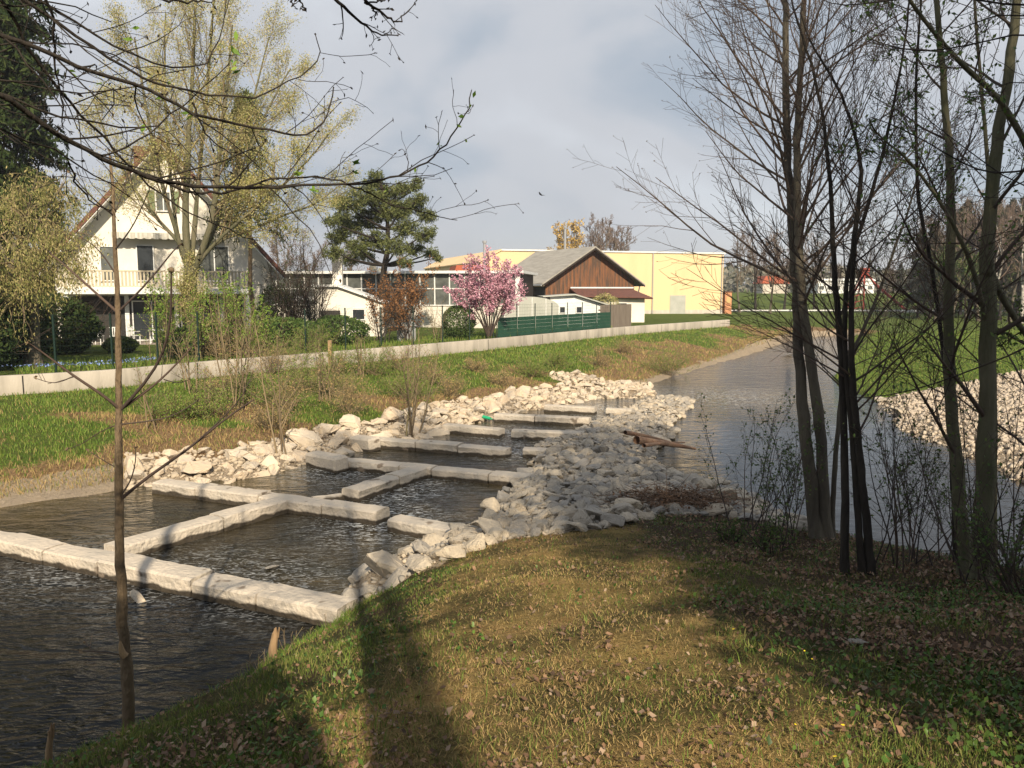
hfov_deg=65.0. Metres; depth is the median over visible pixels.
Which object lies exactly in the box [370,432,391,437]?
boulder
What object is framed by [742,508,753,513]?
cobblestone
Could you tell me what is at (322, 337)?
bramble
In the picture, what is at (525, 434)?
stone beam
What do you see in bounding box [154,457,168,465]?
boulder
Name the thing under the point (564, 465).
cobblestone
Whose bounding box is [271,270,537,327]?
glazed hall
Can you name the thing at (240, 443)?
boulder
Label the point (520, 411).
boulder
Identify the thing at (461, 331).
garden bush
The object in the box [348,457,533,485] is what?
stone beam
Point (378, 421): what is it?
boulder
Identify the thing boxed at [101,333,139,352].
garden bush
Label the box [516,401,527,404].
boulder
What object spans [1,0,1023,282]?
sky
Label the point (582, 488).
cobblestone
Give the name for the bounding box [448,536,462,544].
cobblestone
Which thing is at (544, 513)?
cobblestone
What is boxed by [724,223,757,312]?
woodland tree
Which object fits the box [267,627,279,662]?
broken stump
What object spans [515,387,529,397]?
boulder
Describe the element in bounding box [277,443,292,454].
boulder
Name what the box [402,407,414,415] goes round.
boulder
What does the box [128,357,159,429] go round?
sapling
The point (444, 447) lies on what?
stone beam
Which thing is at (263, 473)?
boulder
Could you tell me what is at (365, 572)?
cobblestone
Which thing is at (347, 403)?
bramble
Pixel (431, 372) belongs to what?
bramble
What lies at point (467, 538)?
cobblestone
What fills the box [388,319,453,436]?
sapling
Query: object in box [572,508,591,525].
cobblestone
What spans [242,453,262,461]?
boulder
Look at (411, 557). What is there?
cobblestone
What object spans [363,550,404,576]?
cobblestone
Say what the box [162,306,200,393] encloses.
sapling
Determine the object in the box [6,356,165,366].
blue flowers
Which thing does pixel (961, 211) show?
woodland conifer
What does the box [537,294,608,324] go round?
white shed
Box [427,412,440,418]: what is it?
boulder
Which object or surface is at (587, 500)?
cobblestone
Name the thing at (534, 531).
cobblestone
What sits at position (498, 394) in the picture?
boulder
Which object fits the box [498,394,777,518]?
rubble
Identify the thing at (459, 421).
boulder
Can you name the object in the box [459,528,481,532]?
cobblestone
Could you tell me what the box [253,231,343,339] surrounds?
bare shrub
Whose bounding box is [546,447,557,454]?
cobblestone
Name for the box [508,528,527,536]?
cobblestone
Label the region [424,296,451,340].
bare shrub
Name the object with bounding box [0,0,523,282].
overhanging tree
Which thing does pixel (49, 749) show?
broken stump
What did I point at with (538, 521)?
cobblestone
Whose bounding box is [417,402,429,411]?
boulder
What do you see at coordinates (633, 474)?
cobblestone
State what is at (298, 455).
boulder
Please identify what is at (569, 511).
cobblestone
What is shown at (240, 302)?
upright shrub
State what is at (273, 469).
boulder
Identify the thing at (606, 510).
cobblestone
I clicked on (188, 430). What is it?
dry grass
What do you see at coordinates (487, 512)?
cobblestone
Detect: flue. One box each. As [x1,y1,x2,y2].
[482,241,486,269]
[563,226,566,248]
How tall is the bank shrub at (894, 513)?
2.960 m
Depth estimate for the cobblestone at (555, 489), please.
16.02 m
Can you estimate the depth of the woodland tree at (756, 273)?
118.70 m
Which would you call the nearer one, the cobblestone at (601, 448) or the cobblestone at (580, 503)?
the cobblestone at (580, 503)
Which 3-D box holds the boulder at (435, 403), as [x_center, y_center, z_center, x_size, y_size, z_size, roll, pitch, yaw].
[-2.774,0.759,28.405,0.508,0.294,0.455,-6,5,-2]
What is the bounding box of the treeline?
[347,261,1011,292]
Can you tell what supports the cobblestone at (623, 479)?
on the ground at (508, 623)
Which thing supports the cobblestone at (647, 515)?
on the ground at (508, 623)
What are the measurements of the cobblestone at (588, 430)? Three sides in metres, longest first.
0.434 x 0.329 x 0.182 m
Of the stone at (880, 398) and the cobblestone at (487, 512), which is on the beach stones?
the stone at (880, 398)
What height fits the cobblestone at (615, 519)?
0.179 m
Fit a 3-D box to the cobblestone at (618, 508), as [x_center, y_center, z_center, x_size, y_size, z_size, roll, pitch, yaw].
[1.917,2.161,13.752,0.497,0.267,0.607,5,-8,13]
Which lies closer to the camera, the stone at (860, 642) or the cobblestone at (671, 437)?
the stone at (860, 642)
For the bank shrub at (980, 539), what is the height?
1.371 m
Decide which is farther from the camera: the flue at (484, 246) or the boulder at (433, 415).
the flue at (484, 246)
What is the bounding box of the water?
[0,336,1023,767]
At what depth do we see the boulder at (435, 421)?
26.11 m
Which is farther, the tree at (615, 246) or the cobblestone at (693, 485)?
the tree at (615, 246)
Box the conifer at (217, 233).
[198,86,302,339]
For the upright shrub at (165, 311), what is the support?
on the ground at (508, 623)
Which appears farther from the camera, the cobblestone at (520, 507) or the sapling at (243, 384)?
the sapling at (243, 384)
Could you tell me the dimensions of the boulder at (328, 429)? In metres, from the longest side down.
0.747 x 0.664 x 0.458 m
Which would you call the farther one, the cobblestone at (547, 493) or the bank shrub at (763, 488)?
the cobblestone at (547, 493)
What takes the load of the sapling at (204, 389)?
on the ground at (508, 623)
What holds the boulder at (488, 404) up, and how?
on the ground at (508, 623)
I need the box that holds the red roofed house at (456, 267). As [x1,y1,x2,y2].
[449,265,489,270]
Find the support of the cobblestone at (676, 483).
on the ground at (508, 623)
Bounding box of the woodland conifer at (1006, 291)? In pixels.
[971,202,1015,298]
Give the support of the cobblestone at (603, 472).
on the ground at (508, 623)
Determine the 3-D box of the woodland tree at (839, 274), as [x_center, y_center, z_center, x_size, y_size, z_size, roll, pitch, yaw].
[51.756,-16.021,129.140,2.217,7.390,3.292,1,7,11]
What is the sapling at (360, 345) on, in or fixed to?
on the ground at (508, 623)
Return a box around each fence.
[0,311,199,372]
[304,305,493,352]
[496,301,610,337]
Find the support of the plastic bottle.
on the gravel at (209, 454)
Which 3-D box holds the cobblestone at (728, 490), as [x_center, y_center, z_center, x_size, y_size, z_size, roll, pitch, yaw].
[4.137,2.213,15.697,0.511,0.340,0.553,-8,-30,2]
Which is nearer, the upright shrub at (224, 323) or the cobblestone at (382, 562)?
the cobblestone at (382, 562)
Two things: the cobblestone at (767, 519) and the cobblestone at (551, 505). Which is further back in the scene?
the cobblestone at (551, 505)
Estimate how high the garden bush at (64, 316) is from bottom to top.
3.405 m
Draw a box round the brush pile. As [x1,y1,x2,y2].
[590,475,768,512]
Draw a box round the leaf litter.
[35,513,1023,767]
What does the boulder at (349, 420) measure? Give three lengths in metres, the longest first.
0.919 x 0.650 x 0.394 m
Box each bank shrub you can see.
[693,388,825,532]
[712,516,751,544]
[736,512,805,555]
[742,396,839,546]
[840,329,973,571]
[863,392,1018,565]
[872,358,1023,585]
[907,419,1023,558]
[929,349,1023,569]
[939,480,1023,595]
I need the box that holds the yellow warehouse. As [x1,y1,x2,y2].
[423,249,725,313]
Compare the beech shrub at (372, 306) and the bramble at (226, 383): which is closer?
the bramble at (226, 383)
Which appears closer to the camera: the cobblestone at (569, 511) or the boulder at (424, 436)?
the cobblestone at (569, 511)
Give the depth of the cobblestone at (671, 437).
24.20 m
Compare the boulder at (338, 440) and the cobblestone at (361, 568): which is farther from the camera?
the boulder at (338, 440)
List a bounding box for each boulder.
[124,455,145,471]
[124,470,146,479]
[127,483,137,489]
[138,456,154,461]
[149,466,163,474]
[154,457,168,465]
[162,449,177,458]
[176,454,194,463]
[180,446,192,452]
[181,461,211,473]
[194,477,211,482]
[198,447,210,453]
[221,462,233,471]
[224,449,248,461]
[233,470,248,478]
[234,446,247,450]
[237,441,249,445]
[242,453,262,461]
[242,461,259,469]
[248,441,269,445]
[253,470,269,477]
[254,444,274,456]
[261,454,277,466]
[267,464,279,474]
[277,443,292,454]
[280,454,295,461]
[284,465,297,468]
[286,428,322,446]
[287,442,296,448]
[290,449,307,460]
[306,446,316,450]
[315,423,341,434]
[319,433,327,438]
[326,436,344,447]
[334,430,353,443]
[334,447,354,456]
[339,414,360,428]
[351,428,360,433]
[351,443,361,451]
[362,421,376,426]
[366,427,375,431]
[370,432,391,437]
[371,418,387,424]
[380,407,404,422]
[388,424,399,429]
[388,429,400,436]
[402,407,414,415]
[404,423,418,433]
[414,422,431,430]
[414,432,432,438]
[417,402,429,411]
[425,427,449,435]
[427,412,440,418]
[428,401,439,406]
[428,418,442,424]
[432,407,448,415]
[454,414,466,418]
[454,419,463,423]
[456,411,466,415]
[467,415,482,421]
[473,406,485,412]
[482,396,496,401]
[482,400,500,411]
[488,408,499,412]
[492,392,503,397]
[496,395,508,403]
[504,386,515,391]
[506,391,514,395]
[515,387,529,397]
[515,409,526,413]
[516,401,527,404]
[519,385,531,391]
[530,396,542,400]
[539,383,552,387]
[560,386,570,391]
[565,398,572,403]
[569,369,580,374]
[574,399,583,402]
[575,383,592,387]
[586,394,596,399]
[594,382,605,385]
[604,394,614,398]
[618,380,631,385]
[633,391,642,397]
[646,390,656,394]
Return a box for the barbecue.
[397,305,415,340]
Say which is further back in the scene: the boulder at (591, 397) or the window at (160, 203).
the window at (160, 203)
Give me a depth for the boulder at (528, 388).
32.69 m
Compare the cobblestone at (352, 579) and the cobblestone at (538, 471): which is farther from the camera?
the cobblestone at (538, 471)
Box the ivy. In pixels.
[38,512,1023,767]
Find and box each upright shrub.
[128,269,184,363]
[150,280,184,360]
[183,285,210,361]
[199,269,245,359]
[208,267,265,357]
[246,294,276,355]
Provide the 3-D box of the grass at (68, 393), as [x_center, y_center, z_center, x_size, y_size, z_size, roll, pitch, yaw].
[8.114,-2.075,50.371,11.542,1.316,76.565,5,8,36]
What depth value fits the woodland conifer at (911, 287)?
99.90 m
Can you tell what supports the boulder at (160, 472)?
on the gravel at (209, 454)
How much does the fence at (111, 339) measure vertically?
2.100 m
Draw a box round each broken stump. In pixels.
[45,723,54,765]
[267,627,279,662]
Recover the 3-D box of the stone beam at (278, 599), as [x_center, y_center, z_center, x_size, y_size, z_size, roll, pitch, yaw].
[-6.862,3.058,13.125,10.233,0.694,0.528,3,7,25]
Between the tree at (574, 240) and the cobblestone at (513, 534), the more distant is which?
the tree at (574, 240)
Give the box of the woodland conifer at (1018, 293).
[997,195,1023,316]
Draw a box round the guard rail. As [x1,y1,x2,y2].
[731,310,1002,311]
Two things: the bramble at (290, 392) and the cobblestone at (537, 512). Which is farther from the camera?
the bramble at (290, 392)
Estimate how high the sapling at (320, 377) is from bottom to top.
2.438 m
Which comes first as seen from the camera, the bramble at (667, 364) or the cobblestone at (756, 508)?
the cobblestone at (756, 508)
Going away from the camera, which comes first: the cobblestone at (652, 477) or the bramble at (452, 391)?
the cobblestone at (652, 477)
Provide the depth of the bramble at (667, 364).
42.26 m
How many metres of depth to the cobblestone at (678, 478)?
17.71 m
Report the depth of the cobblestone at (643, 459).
19.73 m
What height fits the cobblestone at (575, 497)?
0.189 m
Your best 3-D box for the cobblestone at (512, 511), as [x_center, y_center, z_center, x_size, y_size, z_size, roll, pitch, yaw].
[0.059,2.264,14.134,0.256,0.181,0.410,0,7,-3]
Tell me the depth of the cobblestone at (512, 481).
18.29 m
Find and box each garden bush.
[0,271,76,369]
[0,293,74,366]
[10,289,105,355]
[48,285,114,352]
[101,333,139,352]
[153,317,247,356]
[214,263,324,332]
[246,308,321,349]
[310,304,370,345]
[423,295,485,338]
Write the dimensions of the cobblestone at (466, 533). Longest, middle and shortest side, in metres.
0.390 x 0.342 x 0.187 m
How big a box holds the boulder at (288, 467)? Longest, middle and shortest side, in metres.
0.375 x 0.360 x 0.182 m
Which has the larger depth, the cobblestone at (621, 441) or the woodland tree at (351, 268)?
the woodland tree at (351, 268)
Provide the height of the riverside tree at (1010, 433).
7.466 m
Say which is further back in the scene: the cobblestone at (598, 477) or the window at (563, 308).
the window at (563, 308)
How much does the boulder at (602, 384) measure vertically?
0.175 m
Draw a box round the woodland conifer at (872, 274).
[865,261,874,291]
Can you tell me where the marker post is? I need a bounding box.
[328,340,331,365]
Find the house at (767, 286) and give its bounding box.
[753,276,789,292]
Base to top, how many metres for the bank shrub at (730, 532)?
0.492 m
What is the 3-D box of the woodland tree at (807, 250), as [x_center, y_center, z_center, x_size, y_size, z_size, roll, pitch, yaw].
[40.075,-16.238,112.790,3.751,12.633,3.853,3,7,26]
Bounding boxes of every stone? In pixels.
[129,589,145,602]
[265,565,279,568]
[848,638,867,644]
[874,396,885,401]
[890,407,909,413]
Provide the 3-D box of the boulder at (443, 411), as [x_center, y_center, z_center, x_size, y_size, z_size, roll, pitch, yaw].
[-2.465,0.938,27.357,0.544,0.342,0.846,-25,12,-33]
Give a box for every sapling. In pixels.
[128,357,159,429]
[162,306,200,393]
[187,355,221,415]
[196,282,268,409]
[230,314,305,454]
[309,333,339,400]
[350,332,372,376]
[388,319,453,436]
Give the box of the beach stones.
[874,369,1023,479]
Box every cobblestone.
[341,587,360,601]
[348,575,358,584]
[352,563,367,575]
[360,566,370,575]
[360,584,376,595]
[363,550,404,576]
[383,567,410,589]
[397,546,415,555]
[404,554,422,566]
[408,556,432,572]
[412,539,430,553]
[424,534,444,545]
[429,544,465,559]
[442,527,458,538]
[448,523,465,529]
[448,530,460,537]
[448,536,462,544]
[457,530,472,537]
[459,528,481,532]
[462,534,475,541]
[464,523,478,527]
[464,533,485,551]
[470,520,479,526]
[478,517,502,533]
[480,497,500,511]
[482,508,495,517]
[483,514,496,518]
[484,532,497,545]
[488,527,508,540]
[496,490,510,502]
[497,517,513,526]
[502,503,509,511]
[506,487,524,498]
[508,498,517,502]
[508,507,519,516]
[508,519,531,532]
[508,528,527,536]
[509,478,519,486]
[509,499,524,507]
[509,532,516,538]
[511,490,529,498]
[515,503,526,511]
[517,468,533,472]
[517,514,527,518]
[518,483,528,487]
[525,487,536,494]
[527,496,541,503]
[530,510,540,516]
[530,527,540,536]
[531,519,549,527]
[533,469,543,474]
[534,454,546,462]
[534,475,549,480]
[535,489,547,494]
[537,508,551,518]
[537,522,549,530]
[543,490,560,496]
[544,455,556,463]
[544,496,558,501]
[544,524,564,534]
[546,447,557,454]
[547,466,558,469]
[547,469,562,478]
[547,479,559,487]
[547,502,563,507]
[550,476,562,483]
[550,486,560,493]
[550,508,563,512]
[553,515,569,521]
[553,520,573,529]
[556,505,575,518]
[559,464,569,468]
[560,482,569,486]
[561,500,568,504]
[562,445,576,449]
[566,455,580,464]
[567,465,580,470]
[567,468,580,473]
[567,522,587,531]
[569,481,579,487]
[571,485,597,495]
[571,494,581,501]
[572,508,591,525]
[573,458,589,466]
[574,500,585,507]
[575,477,586,482]
[577,497,591,504]
[579,448,592,455]
[582,489,593,497]
[583,473,594,478]
[584,504,602,521]
[585,428,596,432]
[586,463,601,469]
[587,524,602,529]
[588,481,600,485]
[589,458,605,464]
[590,501,603,505]
[591,445,609,452]
[592,433,605,438]
[593,475,604,480]
[596,469,615,476]
[596,485,608,492]
[596,507,614,513]
[598,520,608,528]
[600,512,625,526]
[601,489,621,498]
[606,457,615,463]
[608,495,616,501]
[610,478,628,492]
[611,502,637,514]
[612,465,627,471]
[613,439,625,445]
[614,470,626,474]
[614,498,643,509]
[618,446,627,452]
[618,476,629,483]
[620,512,638,521]
[624,457,641,464]
[626,464,643,472]
[629,471,637,476]
[633,484,646,487]
[633,485,663,496]
[634,456,645,463]
[637,511,655,519]
[640,471,652,475]
[641,467,651,472]
[642,480,656,485]
[644,459,654,465]
[645,475,656,480]
[646,473,669,480]
[649,464,660,470]
[651,506,664,513]
[661,468,684,475]
[666,435,674,439]
[668,481,683,488]
[669,502,683,514]
[672,475,686,481]
[682,505,695,512]
[683,475,692,480]
[683,483,696,489]
[684,473,699,476]
[690,475,707,483]
[696,478,717,488]
[701,503,733,515]
[713,488,737,500]
[718,479,730,485]
[725,483,738,489]
[731,503,742,511]
[736,487,748,495]
[737,496,751,503]
[738,512,756,520]
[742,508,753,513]
[749,504,766,511]
[766,515,784,525]
[788,520,807,530]
[796,515,806,520]
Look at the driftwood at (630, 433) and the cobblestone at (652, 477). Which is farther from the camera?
the driftwood at (630, 433)
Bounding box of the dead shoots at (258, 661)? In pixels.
[246,649,271,670]
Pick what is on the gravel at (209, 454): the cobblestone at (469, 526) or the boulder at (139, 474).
the boulder at (139, 474)
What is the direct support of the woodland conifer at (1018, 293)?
on the ground at (508, 623)
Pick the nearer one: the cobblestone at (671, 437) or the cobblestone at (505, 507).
the cobblestone at (505, 507)
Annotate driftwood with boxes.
[623,430,670,441]
[633,436,695,449]
[642,442,684,447]
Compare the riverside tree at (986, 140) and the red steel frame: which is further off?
the red steel frame
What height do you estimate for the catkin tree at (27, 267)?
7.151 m
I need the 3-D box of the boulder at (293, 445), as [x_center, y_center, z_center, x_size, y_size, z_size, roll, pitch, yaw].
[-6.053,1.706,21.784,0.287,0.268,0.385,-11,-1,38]
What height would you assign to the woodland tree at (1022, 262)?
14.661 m
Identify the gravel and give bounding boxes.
[126,372,649,485]
[349,395,795,600]
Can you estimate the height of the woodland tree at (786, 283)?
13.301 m
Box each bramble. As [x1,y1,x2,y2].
[141,383,212,423]
[168,380,234,421]
[188,328,253,359]
[188,355,258,396]
[207,364,291,409]
[211,317,278,357]
[234,329,304,374]
[235,396,307,430]
[237,371,323,413]
[258,349,329,390]
[266,326,324,373]
[285,319,342,352]
[298,349,371,401]
[311,375,380,417]
[312,343,359,373]
[342,337,403,375]
[370,340,426,371]
[371,359,436,401]
[408,351,458,388]
[425,369,472,398]
[457,351,492,374]
[480,369,521,386]
[509,354,552,377]
[540,350,577,369]
[577,342,617,369]
[607,336,640,353]
[639,341,698,376]
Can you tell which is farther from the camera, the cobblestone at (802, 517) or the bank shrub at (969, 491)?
the cobblestone at (802, 517)
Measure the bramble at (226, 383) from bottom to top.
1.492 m
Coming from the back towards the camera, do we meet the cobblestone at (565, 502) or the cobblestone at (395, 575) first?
the cobblestone at (565, 502)
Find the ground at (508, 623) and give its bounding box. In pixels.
[0,285,1023,767]
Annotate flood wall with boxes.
[0,320,729,395]
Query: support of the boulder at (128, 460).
on the ground at (508, 623)
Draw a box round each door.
[131,301,169,340]
[181,300,218,338]
[320,310,340,334]
[670,295,685,313]
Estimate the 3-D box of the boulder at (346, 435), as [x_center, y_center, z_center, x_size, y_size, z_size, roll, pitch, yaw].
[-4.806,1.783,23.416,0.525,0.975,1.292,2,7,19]
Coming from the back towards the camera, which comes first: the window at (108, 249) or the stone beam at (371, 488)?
the window at (108, 249)
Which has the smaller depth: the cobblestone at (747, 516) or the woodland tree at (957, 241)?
the cobblestone at (747, 516)
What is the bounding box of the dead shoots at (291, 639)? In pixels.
[278,627,312,652]
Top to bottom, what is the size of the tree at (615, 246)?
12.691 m
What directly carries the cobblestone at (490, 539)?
on the ground at (508, 623)
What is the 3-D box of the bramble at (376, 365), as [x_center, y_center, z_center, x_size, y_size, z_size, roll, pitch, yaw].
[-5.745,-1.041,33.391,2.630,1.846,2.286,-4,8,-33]
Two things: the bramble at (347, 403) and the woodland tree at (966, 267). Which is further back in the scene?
the woodland tree at (966, 267)
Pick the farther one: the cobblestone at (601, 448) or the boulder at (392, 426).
the boulder at (392, 426)
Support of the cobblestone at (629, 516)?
on the ground at (508, 623)
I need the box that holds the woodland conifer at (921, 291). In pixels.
[911,223,943,318]
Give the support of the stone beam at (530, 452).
on the ground at (508, 623)
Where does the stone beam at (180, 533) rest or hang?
in the water
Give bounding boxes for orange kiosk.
[722,291,732,313]
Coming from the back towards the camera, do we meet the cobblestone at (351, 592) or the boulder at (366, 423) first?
the boulder at (366, 423)
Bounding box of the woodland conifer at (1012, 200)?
[997,197,1020,312]
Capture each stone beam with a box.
[0,531,357,625]
[104,497,287,554]
[152,479,389,525]
[311,493,344,499]
[342,464,430,501]
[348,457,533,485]
[379,437,511,458]
[387,514,450,537]
[443,423,504,438]
[494,413,590,425]
[511,429,584,439]
[523,447,546,457]
[544,404,596,414]
[606,407,633,414]
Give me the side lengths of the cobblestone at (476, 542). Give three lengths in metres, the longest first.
0.396 x 0.379 x 0.182 m
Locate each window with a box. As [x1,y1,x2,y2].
[99,246,113,280]
[135,244,154,280]
[155,191,171,211]
[198,245,229,281]
[352,309,364,319]
[559,306,565,312]
[576,306,581,312]
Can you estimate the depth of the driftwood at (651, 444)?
20.19 m
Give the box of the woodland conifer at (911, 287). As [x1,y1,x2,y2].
[898,229,935,317]
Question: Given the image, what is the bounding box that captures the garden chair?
[127,326,140,343]
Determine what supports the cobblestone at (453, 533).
on the ground at (508, 623)
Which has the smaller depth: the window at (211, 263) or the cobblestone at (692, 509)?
the cobblestone at (692, 509)
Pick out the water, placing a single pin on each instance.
(54, 618)
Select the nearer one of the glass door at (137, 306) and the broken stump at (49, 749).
the broken stump at (49, 749)
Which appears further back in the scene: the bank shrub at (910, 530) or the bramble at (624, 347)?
the bramble at (624, 347)
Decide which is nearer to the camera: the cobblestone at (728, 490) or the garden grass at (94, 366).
the cobblestone at (728, 490)
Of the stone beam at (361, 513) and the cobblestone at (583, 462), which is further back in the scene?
the cobblestone at (583, 462)
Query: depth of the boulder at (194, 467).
19.31 m
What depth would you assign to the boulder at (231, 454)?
20.28 m
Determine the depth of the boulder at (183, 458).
20.00 m
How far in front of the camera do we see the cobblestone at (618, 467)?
18.32 m
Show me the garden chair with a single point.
(130, 332)
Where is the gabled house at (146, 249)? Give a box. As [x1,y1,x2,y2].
[38,136,313,344]
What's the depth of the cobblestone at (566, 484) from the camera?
16.69 m
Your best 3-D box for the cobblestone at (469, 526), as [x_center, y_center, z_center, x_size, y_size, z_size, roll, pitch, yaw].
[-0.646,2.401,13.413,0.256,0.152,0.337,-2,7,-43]
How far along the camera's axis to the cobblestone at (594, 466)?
18.22 m
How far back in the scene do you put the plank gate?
61.55 m
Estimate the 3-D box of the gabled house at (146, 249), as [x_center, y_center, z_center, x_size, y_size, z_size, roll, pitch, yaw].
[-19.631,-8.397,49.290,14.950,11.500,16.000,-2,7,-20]
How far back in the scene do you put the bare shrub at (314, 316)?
42.43 m
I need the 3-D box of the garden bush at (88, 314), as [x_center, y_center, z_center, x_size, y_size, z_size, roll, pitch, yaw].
[-19.705,-2.929,34.559,4.804,3.558,4.505,-6,9,-41]
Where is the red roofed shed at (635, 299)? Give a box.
[570,287,652,321]
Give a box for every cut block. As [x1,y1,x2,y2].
[305,451,348,473]
[349,435,380,451]
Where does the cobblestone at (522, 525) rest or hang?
on the ground at (508, 623)
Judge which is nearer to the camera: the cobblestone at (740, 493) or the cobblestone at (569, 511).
the cobblestone at (569, 511)
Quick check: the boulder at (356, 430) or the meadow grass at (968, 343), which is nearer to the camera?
the boulder at (356, 430)
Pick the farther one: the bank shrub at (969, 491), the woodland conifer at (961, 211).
the woodland conifer at (961, 211)
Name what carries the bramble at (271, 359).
on the ground at (508, 623)
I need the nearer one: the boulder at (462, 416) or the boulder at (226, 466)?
the boulder at (226, 466)
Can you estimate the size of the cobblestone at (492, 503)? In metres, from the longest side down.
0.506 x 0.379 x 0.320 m
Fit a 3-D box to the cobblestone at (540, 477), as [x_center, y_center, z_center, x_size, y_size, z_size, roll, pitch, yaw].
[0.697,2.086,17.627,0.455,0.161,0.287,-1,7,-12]
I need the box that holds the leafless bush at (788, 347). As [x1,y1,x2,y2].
[777,330,792,351]
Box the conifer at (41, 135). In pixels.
[0,0,81,336]
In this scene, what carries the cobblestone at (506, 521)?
on the ground at (508, 623)
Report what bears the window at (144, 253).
in the gabled house at (146, 249)
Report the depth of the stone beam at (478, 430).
25.02 m
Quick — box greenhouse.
[502,297,558,328]
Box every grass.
[0,324,792,495]
[0,324,857,498]
[14,326,612,374]
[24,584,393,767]
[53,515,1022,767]
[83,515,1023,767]
[836,329,1023,396]
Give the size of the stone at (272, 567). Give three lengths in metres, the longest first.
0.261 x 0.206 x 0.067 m
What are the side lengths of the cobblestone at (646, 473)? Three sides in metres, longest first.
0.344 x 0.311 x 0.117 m
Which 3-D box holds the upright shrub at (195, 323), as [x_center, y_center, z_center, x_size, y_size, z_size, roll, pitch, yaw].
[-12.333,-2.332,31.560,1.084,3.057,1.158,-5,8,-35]
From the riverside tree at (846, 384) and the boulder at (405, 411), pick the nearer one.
the riverside tree at (846, 384)
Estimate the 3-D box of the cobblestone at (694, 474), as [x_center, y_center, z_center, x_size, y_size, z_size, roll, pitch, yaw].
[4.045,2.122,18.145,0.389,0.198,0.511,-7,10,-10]
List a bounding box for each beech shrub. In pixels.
[362,277,414,342]
[367,255,440,341]
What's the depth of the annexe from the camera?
49.01 m
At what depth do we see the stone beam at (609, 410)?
29.17 m
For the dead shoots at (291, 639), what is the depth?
9.11 m
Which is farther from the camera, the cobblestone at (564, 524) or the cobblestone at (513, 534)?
the cobblestone at (564, 524)
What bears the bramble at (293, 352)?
on the ground at (508, 623)
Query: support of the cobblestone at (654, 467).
on the ground at (508, 623)
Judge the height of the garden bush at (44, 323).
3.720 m
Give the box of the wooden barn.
[510,246,645,297]
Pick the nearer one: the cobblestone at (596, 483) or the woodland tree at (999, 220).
the cobblestone at (596, 483)
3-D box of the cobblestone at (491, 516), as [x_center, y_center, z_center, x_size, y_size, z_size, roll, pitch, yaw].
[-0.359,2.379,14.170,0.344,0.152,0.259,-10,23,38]
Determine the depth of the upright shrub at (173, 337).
31.49 m
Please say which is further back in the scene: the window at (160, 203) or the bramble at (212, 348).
the window at (160, 203)
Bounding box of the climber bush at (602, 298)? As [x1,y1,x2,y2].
[592,285,618,304]
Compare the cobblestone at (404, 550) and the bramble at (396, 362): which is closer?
the cobblestone at (404, 550)
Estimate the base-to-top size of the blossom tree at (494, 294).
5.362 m
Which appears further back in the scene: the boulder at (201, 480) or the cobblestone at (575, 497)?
the boulder at (201, 480)
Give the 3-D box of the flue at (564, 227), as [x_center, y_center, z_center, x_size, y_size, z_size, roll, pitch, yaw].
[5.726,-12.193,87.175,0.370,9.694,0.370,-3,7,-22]
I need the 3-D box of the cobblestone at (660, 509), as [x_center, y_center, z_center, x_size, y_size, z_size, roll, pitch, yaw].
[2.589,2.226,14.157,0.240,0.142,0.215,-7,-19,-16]
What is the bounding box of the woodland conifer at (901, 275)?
[895,262,905,286]
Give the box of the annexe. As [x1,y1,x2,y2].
[311,253,388,335]
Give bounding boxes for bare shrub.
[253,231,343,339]
[270,250,341,320]
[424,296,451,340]
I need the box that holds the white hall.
[806,279,875,292]
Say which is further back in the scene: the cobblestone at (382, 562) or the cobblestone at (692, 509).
the cobblestone at (692, 509)
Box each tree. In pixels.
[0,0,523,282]
[0,158,109,367]
[26,148,254,727]
[68,0,364,357]
[264,211,294,270]
[291,225,328,270]
[321,168,443,333]
[341,239,364,270]
[443,245,527,338]
[546,218,586,249]
[566,0,1003,539]
[581,212,617,250]
[605,225,636,250]
[664,0,1023,574]
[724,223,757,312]
[741,215,779,309]
[761,225,789,313]
[764,238,789,309]
[785,0,1023,576]
[786,225,811,273]
[799,0,1021,562]
[804,232,836,308]
[816,0,1023,583]
[823,0,1023,444]
[827,263,842,287]
[845,0,1023,562]
[884,0,1023,445]
[884,260,897,302]
[907,208,934,312]
[919,204,976,259]
[925,242,968,319]
[929,207,977,314]
[930,194,977,311]
[941,245,978,320]
[956,194,1012,317]
[965,188,984,311]
[969,189,1005,320]
[970,201,1019,319]
[972,202,1021,278]
[997,199,1023,322]
[998,219,1023,321]
[1005,199,1020,304]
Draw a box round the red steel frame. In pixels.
[848,268,905,309]
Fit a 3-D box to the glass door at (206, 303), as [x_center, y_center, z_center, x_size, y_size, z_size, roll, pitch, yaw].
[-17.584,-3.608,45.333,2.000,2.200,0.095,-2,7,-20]
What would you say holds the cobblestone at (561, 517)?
on the ground at (508, 623)
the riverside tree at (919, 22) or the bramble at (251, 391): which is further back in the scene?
the bramble at (251, 391)
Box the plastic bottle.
[482,415,492,419]
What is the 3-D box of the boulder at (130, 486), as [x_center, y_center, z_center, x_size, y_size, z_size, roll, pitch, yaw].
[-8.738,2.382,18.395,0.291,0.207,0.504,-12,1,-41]
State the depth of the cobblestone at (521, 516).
13.36 m
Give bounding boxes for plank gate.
[598,304,631,326]
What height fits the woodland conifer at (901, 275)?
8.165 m
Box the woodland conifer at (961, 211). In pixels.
[954,199,979,314]
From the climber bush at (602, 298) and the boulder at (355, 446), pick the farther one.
the climber bush at (602, 298)
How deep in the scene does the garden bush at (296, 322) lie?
37.18 m

